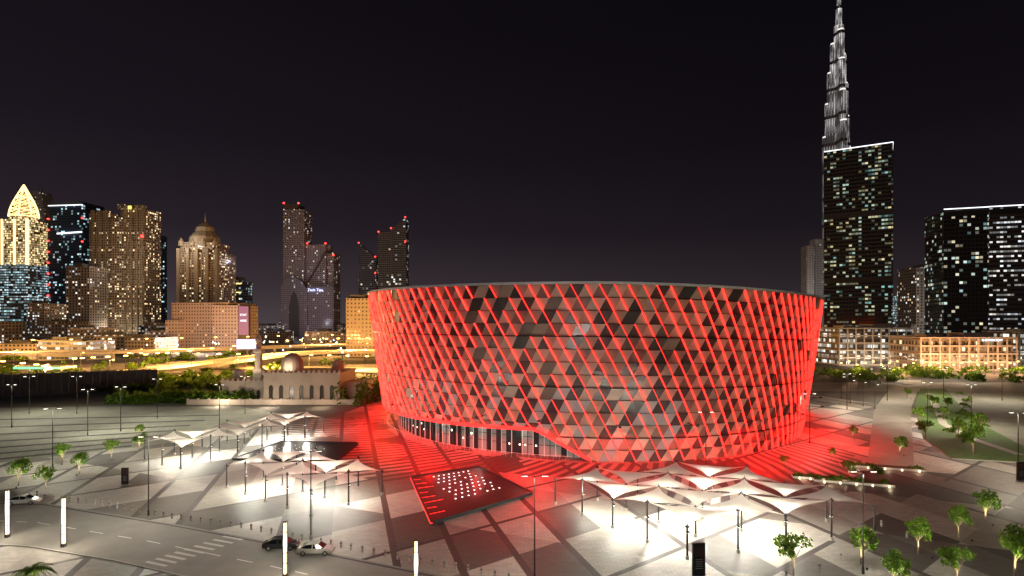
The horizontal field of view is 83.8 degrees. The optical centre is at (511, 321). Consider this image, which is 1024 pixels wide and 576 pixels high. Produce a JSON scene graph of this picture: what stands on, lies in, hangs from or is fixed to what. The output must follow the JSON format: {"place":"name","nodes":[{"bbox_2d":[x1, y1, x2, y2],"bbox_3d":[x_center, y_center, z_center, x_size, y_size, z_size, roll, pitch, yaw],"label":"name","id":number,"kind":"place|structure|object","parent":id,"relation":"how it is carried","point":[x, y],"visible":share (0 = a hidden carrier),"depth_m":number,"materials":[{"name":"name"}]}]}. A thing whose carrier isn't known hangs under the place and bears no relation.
{"place":"outdoors","nodes":[
{"label":"outdoors","id":0,"kind":"place"},
{"bbox_2d":[0,342,10,359],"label":"building","id":1,"kind":"structure","parent":0,"point":[2,347],"depth_m":478.09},
{"bbox_2d":[0,322,25,341],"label":"building","id":2,"kind":"structure","parent":0,"point":[9,331],"depth_m":633.98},
{"bbox_2d":[0,294,47,327],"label":"building","id":3,"kind":"structure","parent":0,"point":[13,307],"depth_m":760.27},
{"bbox_2d":[0,361,51,372],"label":"highway","id":4,"kind":"structure","parent":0,"point":[48,367],"depth_m":275.16,"materials":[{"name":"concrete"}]},
{"bbox_2d":[30,188,52,266],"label":"skyscraper","id":5,"kind":"structure","parent":0,"point":[42,200],"depth_m":1000.00,"materials":[{"name":"grey stone"}]},
{"bbox_2d":[23,301,66,341],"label":"building","id":6,"kind":"structure","parent":0,"point":[38,312],"depth_m":700.78,"materials":[{"name":"concrete"}]},
{"bbox_2d":[40,319,89,339],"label":"building","id":7,"kind":"structure","parent":0,"point":[54,328],"depth_m":640.30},
{"bbox_2d":[47,201,107,303],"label":"skyscraper","id":8,"kind":"structure","parent":0,"point":[68,230],"depth_m":900.80,"materials":[{"name":"black glass"}]},
{"bbox_2d":[0,390,169,402],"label":"service road","id":9,"kind":"structure","parent":0,"point":[92,396],"depth_m":240.53,"materials":[{"name":"asphalt"}]},
{"bbox_2d":[0,368,156,396],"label":"barrier wall","id":10,"kind":"structure","parent":9,"relation":"on","point":[46,383],"depth_m":254.23,"materials":[{"name":"concrete"}]},
{"bbox_2d":[66,263,106,326],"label":"apartment tower","id":11,"kind":"structure","parent":0,"point":[86,292],"depth_m":760.00,"materials":[{"name":"concrete"}]},
{"bbox_2d":[64,325,117,339],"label":"building","id":12,"kind":"structure","parent":0,"point":[85,332],"depth_m":600.09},
{"bbox_2d":[92,331,132,349],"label":"building","id":13,"kind":"structure","parent":0,"point":[119,342],"depth_m":561.09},
{"bbox_2d":[89,204,160,333],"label":"apartment tower","id":14,"kind":"structure","parent":0,"point":[125,248],"depth_m":819.58,"materials":[{"name":"brown"}]},
{"bbox_2d":[141,328,164,336],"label":"building","id":15,"kind":"structure","parent":0,"point":[158,332],"depth_m":640.00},
{"bbox_2d":[0,406,308,462],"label":"car park","id":16,"kind":"structure","parent":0,"point":[28,435],"depth_m":177.46,"materials":[{"name":"asphalt"}]},
{"bbox_2d":[145,320,164,329],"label":"building","id":17,"kind":"structure","parent":0,"point":[157,324],"depth_m":721.79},
{"bbox_2d":[161,235,166,322],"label":"skyscraper","id":18,"kind":"structure","parent":0,"point":[163,278],"depth_m":971.48,"materials":[{"name":"black glass"}]},
{"bbox_2d":[176,215,235,302],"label":"domed tower","id":19,"kind":"structure","parent":0,"point":[205,266],"depth_m":800.00,"materials":[{"name":"concrete"}]},
{"bbox_2d":[0,502,442,575],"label":"front road","id":20,"kind":"structure","parent":0,"point":[179,549],"depth_m":81.16,"materials":[{"name":"asphalt"}]},
{"bbox_2d":[4,489,9,537],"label":"light column","id":21,"kind":"structure","parent":20,"relation":"on","point":[7,525],"depth_m":84.47,"materials":[{"name":"plastic"}]},
{"bbox_2d":[5,494,42,505],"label":"parked car","id":22,"kind":"object","parent":20,"relation":"on","point":[29,499],"visible":0.91,"depth_m":99.55,"materials":[{"name":"paint"}]},
{"bbox_2d":[60,496,66,547],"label":"light column","id":23,"kind":"structure","parent":20,"relation":"on","point":[63,544],"depth_m":80.90,"materials":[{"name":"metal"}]},
{"bbox_2d":[262,535,300,550],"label":"parked car","id":24,"kind":"object","parent":20,"relation":"on","point":[275,542],"visible":0.91,"depth_m":79.71,"materials":[{"name":"paint"}]},
{"bbox_2d":[282,520,287,575],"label":"light column","id":25,"kind":"structure","parent":20,"relation":"on","point":[285,543],"depth_m":71.17,"materials":[{"name":"plastic"}]},
{"bbox_2d":[296,540,334,555],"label":"parked car","id":26,"kind":"object","parent":20,"relation":"on","point":[317,547],"visible":1,"depth_m":77.94,"materials":[{"name":"paint"}]},
{"bbox_2d":[414,538,417,575],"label":"light column","id":27,"kind":"structure","parent":20,"relation":"on","point":[415,556],"depth_m":65.15,"materials":[{"name":"plastic"}]},
{"bbox_2d":[236,277,252,303],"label":"office building","id":28,"kind":"structure","parent":0,"point":[244,290],"depth_m":858.20,"materials":[{"name":"black glass"}]},
{"bbox_2d":[126,353,377,373],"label":"highway","id":29,"kind":"structure","parent":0,"point":[364,370],"depth_m":384.91,"materials":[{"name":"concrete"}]},
{"bbox_2d":[258,328,290,341],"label":"building","id":30,"kind":"structure","parent":0,"point":[263,333],"depth_m":898.88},
{"bbox_2d":[268,329,293,342],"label":"building","id":31,"kind":"structure","parent":0,"point":[281,335],"depth_m":841.79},
{"bbox_2d":[281,202,339,339],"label":"twin tower","id":32,"kind":"structure","parent":0,"point":[310,293],"depth_m":1000.00,"materials":[{"name":"grey stone"}]},
{"bbox_2d":[336,331,345,343],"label":"building","id":33,"kind":"structure","parent":0,"point":[341,336],"depth_m":759.72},
{"bbox_2d":[358,242,377,294],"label":"skyscraper","id":34,"kind":"structure","parent":0,"point":[367,270],"depth_m":1050.00,"materials":[{"name":"stone"}]},
{"bbox_2d":[0,395,1023,575],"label":"plaza pavement","id":35,"kind":"structure","parent":0,"point":[393,520],"depth_m":96.15,"materials":[{"name":"concrete"}]},
{"bbox_2d":[5,457,33,488],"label":"tree","id":36,"kind":"object","parent":35,"relation":"on","point":[22,463],"visible":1,"depth_m":110.76,"materials":[{"name":"green plant"}]},
{"bbox_2d":[11,562,57,575],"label":"palm tree","id":37,"kind":"object","parent":35,"relation":"on","point":[32,570],"visible":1,"depth_m":69.31,"materials":[{"name":"green plant"}]},
{"bbox_2d":[30,465,56,491],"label":"tree","id":38,"kind":"object","parent":35,"relation":"on","point":[47,474],"visible":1,"depth_m":108.06,"materials":[{"name":"green plant"}]},
{"bbox_2d":[43,408,58,466],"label":"street lamp","id":39,"kind":"object","parent":35,"relation":"on","point":[52,434],"visible":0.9,"depth_m":124.73,"materials":[{"name":"metal"}]},
{"bbox_2d":[53,442,71,464],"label":"tree","id":40,"kind":"object","parent":35,"relation":"on","point":[60,449],"visible":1,"depth_m":128.62,"materials":[{"name":"green plant"}]},
{"bbox_2d":[69,452,88,475],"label":"tree","id":41,"kind":"object","parent":35,"relation":"on","point":[82,457],"visible":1,"depth_m":119.71,"materials":[{"name":"green plant"}]},
{"bbox_2d":[0,544,185,575],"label":"kerb","id":42,"kind":"structure","parent":35,"relation":"on","point":[149,568],"depth_m":77.07,"materials":[{"name":"concrete"}]},
{"bbox_2d":[102,439,120,459],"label":"tree","id":43,"kind":"object","parent":35,"relation":"on","point":[108,445],"visible":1,"depth_m":132.68,"materials":[{"name":"green plant"}]},
{"bbox_2d":[120,467,128,484],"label":"totem sign","id":44,"kind":"object","parent":35,"relation":"on","point":[124,475],"visible":1,"depth_m":111.79,"materials":[{"name":"metal"}]},
{"bbox_2d":[131,431,147,451],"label":"tree","id":45,"kind":"object","parent":35,"relation":"on","point":[140,439],"visible":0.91,"depth_m":141.42,"materials":[{"name":"green plant"}]},
{"bbox_2d":[137,436,158,515],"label":"street lamp","id":46,"kind":"object","parent":35,"relation":"on","point":[148,512],"visible":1,"depth_m":94.12,"materials":[{"name":"metal"}]},
{"bbox_2d":[143,410,324,468],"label":"shade canopy","id":47,"kind":"object","parent":35,"relation":"on","point":[181,441],"visible":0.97,"depth_m":141.65,"materials":[{"name":"white fabric"}]},
{"bbox_2d":[232,441,358,461],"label":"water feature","id":48,"kind":"object","parent":35,"relation":"on","point":[334,451],"visible":0.75,"depth_m":140.78,"materials":[{"name":"liquid"}]},
{"bbox_2d":[225,447,382,516],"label":"shade canopy","id":49,"kind":"object","parent":35,"relation":"on","point":[325,466],"visible":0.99,"depth_m":105.79,"materials":[{"name":"white fabric"}]},
{"bbox_2d":[299,450,322,535],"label":"street lamp","id":50,"kind":"object","parent":35,"relation":"on","point":[310,490],"visible":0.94,"depth_m":83.69,"materials":[{"name":"metal"}]},
{"bbox_2d":[410,466,532,524],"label":"water feature","id":51,"kind":"object","parent":35,"relation":"on","point":[446,495],"visible":1,"depth_m":105.97,"materials":[{"name":"liquid"}]},
{"bbox_2d":[521,474,548,575],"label":"street lamp","id":52,"kind":"object","parent":35,"relation":"on","point":[534,574],"visible":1,"depth_m":70.24,"materials":[{"name":"metal"}]},
{"bbox_2d":[281,417,873,505],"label":"paving band","id":53,"kind":"object","parent":35,"relation":"on","point":[672,494],"visible":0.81,"depth_m":128.66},
{"bbox_2d":[803,393,816,442],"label":"street lamp","id":54,"kind":"object","parent":53,"relation":"on","point":[809,414],"visible":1,"depth_m":150.32,"materials":[{"name":"metal"}]},
{"bbox_2d":[842,459,855,477],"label":"tree","id":55,"kind":"object","parent":53,"relation":"on","point":[850,465],"visible":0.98,"depth_m":116.54,"materials":[{"name":"green plant"}]},
{"bbox_2d":[367,281,824,461],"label":"arena","id":56,"kind":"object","parent":35,"relation":"on","point":[609,371],"visible":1,"depth_m":131.07,"materials":[{"name":"red metal"}]},
{"bbox_2d":[690,542,706,575],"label":"totem sign","id":57,"kind":"object","parent":35,"relation":"on","point":[698,558],"visible":1,"depth_m":71.55,"materials":[{"name":"metal"}]},
{"bbox_2d":[554,459,876,559],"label":"shade canopy","id":58,"kind":"object","parent":35,"relation":"on","point":[741,502],"visible":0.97,"depth_m":90.20,"materials":[{"name":"white fabric"}]},
{"bbox_2d":[772,532,812,575],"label":"tree","id":59,"kind":"object","parent":35,"relation":"on","point":[786,543],"visible":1,"depth_m":71.68,"materials":[{"name":"green plant"}]},
{"bbox_2d":[849,425,858,439],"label":"tree","id":60,"kind":"object","parent":35,"relation":"on","point":[852,429],"visible":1,"depth_m":155.66,"materials":[{"name":"green plant"}]},
{"bbox_2d":[791,462,925,487],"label":"planter","id":61,"kind":"object","parent":35,"relation":"on","point":[872,483],"visible":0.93,"depth_m":114.75,"materials":[{"name":"concrete"}]},
{"bbox_2d":[870,463,884,479],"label":"tree","id":62,"kind":"object","parent":61,"relation":"in","point":[878,469],"visible":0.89,"depth_m":113.38,"materials":[{"name":"green plant"}]},
{"bbox_2d":[849,470,876,574],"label":"street lamp","id":63,"kind":"object","parent":35,"relation":"on","point":[863,570],"visible":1,"depth_m":72.29,"materials":[{"name":"metal"}]},
{"bbox_2d":[849,525,879,569],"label":"tree","id":64,"kind":"object","parent":35,"relation":"on","point":[869,535],"visible":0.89,"depth_m":74.58,"materials":[{"name":"green plant"}]},
{"bbox_2d":[880,548,912,575],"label":"tree","id":65,"kind":"object","parent":35,"relation":"on","point":[893,565],"visible":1,"depth_m":67.67,"materials":[{"name":"green plant"}]},
{"bbox_2d":[904,516,932,558],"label":"tree","id":66,"kind":"object","parent":35,"relation":"on","point":[924,527],"visible":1,"depth_m":78.27,"materials":[{"name":"green plant"}]},
{"bbox_2d":[935,545,976,575],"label":"tree","id":67,"kind":"object","parent":35,"relation":"on","point":[948,555],"visible":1,"depth_m":69.32,"materials":[{"name":"green plant"}]},
{"bbox_2d":[946,504,973,541],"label":"tree","id":68,"kind":"object","parent":35,"relation":"on","point":[956,510],"visible":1,"depth_m":84.12,"materials":[{"name":"green plant"}]},
{"bbox_2d":[972,489,1000,525],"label":"tree","id":69,"kind":"object","parent":35,"relation":"on","point":[992,497],"visible":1,"depth_m":90.63,"materials":[{"name":"green plant"}]},
{"bbox_2d":[995,523,1023,575],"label":"tree","id":70,"kind":"object","parent":35,"relation":"on","point":[1016,543],"visible":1,"depth_m":71.33,"materials":[{"name":"green plant"}]},
{"bbox_2d":[1015,461,1023,480],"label":"totem sign","id":71,"kind":"object","parent":35,"relation":"on","point":[1019,470],"visible":1,"depth_m":114.87,"materials":[{"name":"metal"}]},
{"bbox_2d":[0,324,1023,418],"bbox_3d":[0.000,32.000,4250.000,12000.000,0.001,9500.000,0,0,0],"label":"ground","id":72,"kind":"structure","parent":0,"point":[326,411],"depth_m":339.00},
{"bbox_2d":[0,339,37,359],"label":"building","id":73,"kind":"structure","parent":72,"relation":"on","point":[20,345],"depth_m":479.99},
{"bbox_2d":[0,185,48,302],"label":"skyscraper","id":74,"kind":"structure","parent":72,"relation":"on","point":[24,268],"depth_m":901.45,"materials":[{"name":"gold metal"}]},
{"bbox_2d":[13,365,75,371],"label":"petrol station","id":75,"kind":"object","parent":72,"relation":"on","point":[60,367],"visible":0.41,"depth_m":320.53,"materials":[{"name":"concrete"}]},
{"bbox_2d":[33,336,114,359],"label":"building","id":76,"kind":"structure","parent":72,"relation":"on","point":[65,343],"depth_m":470.03,"materials":[{"name":"concrete"}]},
{"bbox_2d":[119,334,177,355],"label":"building","id":77,"kind":"structure","parent":72,"relation":"on","point":[136,342],"depth_m":541.58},
{"bbox_2d":[0,335,345,360],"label":"highway flyover","id":78,"kind":"object","parent":72,"relation":"on","point":[114,352],"visible":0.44,"depth_m":465.49,"materials":[{"name":"concrete"}]},
{"bbox_2d":[41,336,365,361],"bbox_3d":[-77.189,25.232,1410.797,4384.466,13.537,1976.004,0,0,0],"label":"distant street lamps","id":79,"kind":"object","parent":72,"relation":"on","point":[217,353],"visible":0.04,"depth_m":462.38,"materials":[{"name":"metal"}]},
{"bbox_2d":[165,302,257,350],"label":"hotel","id":80,"kind":"structure","parent":72,"relation":"on","point":[194,325],"depth_m":638.53,"materials":[{"name":"concrete"}]},
{"bbox_2d":[72,338,374,372],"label":"highway flyover","id":81,"kind":"object","parent":72,"relation":"on","point":[205,363],"visible":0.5,"depth_m":389.07,"materials":[{"name":"concrete"}]},
{"bbox_2d":[104,370,381,405],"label":"distant trees","id":82,"kind":"object","parent":72,"relation":"on","point":[180,396],"visible":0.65,"depth_m":223.29,"materials":[{"name":"green plant"}]},
{"bbox_2d":[238,306,250,353],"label":"illuminated billboard","id":83,"kind":"object","parent":72,"relation":"on","point":[244,322],"visible":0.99,"depth_m":558.15,"materials":[{"name":"pink"}]},
{"bbox_2d":[236,339,255,354],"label":"billboard","id":84,"kind":"object","parent":72,"relation":"on","point":[245,344],"visible":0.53,"depth_m":469.25,"materials":[{"name":"grey"}]},
{"bbox_2d":[258,324,277,332],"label":"building","id":85,"kind":"structure","parent":72,"relation":"on","point":[262,326],"depth_m":923.38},
{"bbox_2d":[187,398,364,404],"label":"boundary wall","id":86,"kind":"structure","parent":72,"relation":"on","point":[261,401],"depth_m":219.85,"materials":[{"name":"paint"}]},
{"bbox_2d":[220,333,372,398],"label":"mosque","id":87,"kind":"structure","parent":72,"relation":"on","point":[293,377],"depth_m":226.21,"materials":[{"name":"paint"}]},
{"bbox_2d":[304,329,340,344],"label":"building","id":88,"kind":"structure","parent":72,"relation":"on","point":[321,334],"depth_m":761.60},
{"bbox_2d":[336,323,345,330],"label":"building","id":89,"kind":"structure","parent":72,"relation":"on","point":[340,327],"depth_m":995.54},
{"bbox_2d":[346,295,375,356],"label":"apartment block","id":90,"kind":"structure","parent":72,"relation":"on","point":[358,321],"depth_m":520.00,"materials":[{"name":"concrete"}]},
{"bbox_2d":[378,231,390,288],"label":"skyscraper","id":91,"kind":"structure","parent":72,"relation":"on","point":[384,259],"depth_m":990.00,"materials":[{"name":"stone"}]},
{"bbox_2d":[390,216,408,287],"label":"skyscraper","id":92,"kind":"structure","parent":72,"relation":"on","point":[399,254],"depth_m":980.00,"materials":[{"name":"concrete"}]},
{"bbox_2d":[0,350,1023,392],"bbox_3d":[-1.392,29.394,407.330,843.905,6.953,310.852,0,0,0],"label":"distant trees","id":93,"kind":"object","parent":72,"relation":"on","point":[164,379],"visible":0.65,"depth_m":325.90,"materials":[{"name":"green plant"}]},
{"bbox_2d":[822,0,850,238],"bbox_3d":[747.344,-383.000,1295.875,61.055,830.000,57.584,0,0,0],"label":"supertall skyscraper","id":94,"kind":"structure","parent":72,"relation":"on","point":[836,126],"depth_m":1296.94,"materials":[{"name":"grey"}]},
{"bbox_2d":[898,264,924,333],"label":"apartment tower","id":95,"kind":"structure","parent":72,"relation":"on","point":[911,296],"depth_m":712.67,"materials":[{"name":"concrete"}]},
{"bbox_2d":[906,325,924,334],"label":"building","id":96,"kind":"structure","parent":72,"relation":"on","point":[922,329],"depth_m":703.51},
{"bbox_2d":[848,361,1018,378],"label":"row of street lamps","id":97,"kind":"object","parent":72,"relation":"on","point":[913,367],"visible":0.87,"depth_m":316.25,"materials":[{"name":"metal"}]},
{"bbox_2d":[925,204,1023,335],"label":"office block","id":98,"kind":"structure","parent":72,"relation":"on","point":[974,270],"depth_m":551.49,"materials":[{"name":"black glass"}]},
{"bbox_2d":[0,0,1023,323],"label":"sky","id":99,"kind":"structure","parent":0,"point":[663,141],"materials":[{"name":"black"}]},
{"bbox_2d":[801,239,823,326],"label":"apartment tower","id":100,"kind":"structure","parent":0,"point":[812,268],"depth_m":1220.00,"materials":[{"name":"concrete"}]},
{"bbox_2d":[824,142,892,326],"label":"glass office tower","id":101,"kind":"structure","parent":0,"point":[858,235],"depth_m":621.59,"materials":[{"name":"glass"}]},
{"bbox_2d":[815,324,914,365],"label":"commercial building","id":102,"kind":"structure","parent":0,"point":[861,345],"depth_m":417.20,"materials":[{"name":"concrete"}]},
{"bbox_2d":[893,306,897,326],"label":"apartment tower","id":103,"kind":"structure","parent":0,"point":[895,315],"depth_m":915.49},
{"bbox_2d":[811,380,1023,466],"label":"access road","id":104,"kind":"structure","parent":0,"point":[891,418],"depth_m":212.55,"materials":[{"name":"asphalt"}]},
{"bbox_2d":[893,436,907,455],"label":"tree","id":105,"kind":"object","parent":104,"relation":"on","point":[900,440],"visible":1,"depth_m":136.81,"materials":[{"name":"green plant"}]},
{"bbox_2d":[888,332,1017,370],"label":"commercial building","id":106,"kind":"structure","parent":0,"point":[974,348],"depth_m":373.20,"materials":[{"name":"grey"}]},
{"bbox_2d":[915,388,1023,462],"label":"lawn","id":107,"kind":"structure","parent":0,"point":[993,446],"depth_m":153.70,"materials":[{"name":"green plant"}]},
{"bbox_2d":[793,392,990,483],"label":"shrubs","id":108,"kind":"object","parent":107,"relation":"on","point":[952,429],"visible":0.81,"depth_m":165.71,"materials":[{"name":"green plant"}]},
{"bbox_2d":[911,406,924,423],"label":"tree","id":109,"kind":"object","parent":107,"relation":"on","point":[918,410],"visible":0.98,"depth_m":178.28,"materials":[{"name":"green plant"}]},
{"bbox_2d":[915,419,934,437],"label":"tree","id":110,"kind":"object","parent":107,"relation":"on","point":[921,425],"visible":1,"depth_m":156.00,"materials":[{"name":"green plant"}]},
{"bbox_2d":[928,394,939,405],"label":"tree","id":111,"kind":"object","parent":107,"relation":"on","point":[933,399],"visible":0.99,"depth_m":207.63,"materials":[{"name":"green plant"}]},
{"bbox_2d":[938,406,949,419],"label":"tree","id":112,"kind":"object","parent":107,"relation":"on","point":[944,409],"visible":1,"depth_m":184.85,"materials":[{"name":"green plant"}]},
{"bbox_2d":[951,419,965,435],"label":"tree","id":113,"kind":"object","parent":107,"relation":"on","point":[957,423],"visible":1,"depth_m":157.89,"materials":[{"name":"green plant"}]},
{"bbox_2d":[959,428,985,453],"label":"tree","id":114,"kind":"object","parent":107,"relation":"on","point":[970,436],"visible":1,"depth_m":137.11,"materials":[{"name":"green plant"}]},
{"bbox_2d":[972,412,989,431],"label":"tree","id":115,"kind":"object","parent":107,"relation":"on","point":[980,416],"visible":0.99,"depth_m":166.33,"materials":[{"name":"green plant"}]},
{"bbox_2d":[982,329,1023,366],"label":"commercial building","id":116,"kind":"structure","parent":0,"point":[1019,333],"depth_m":403.46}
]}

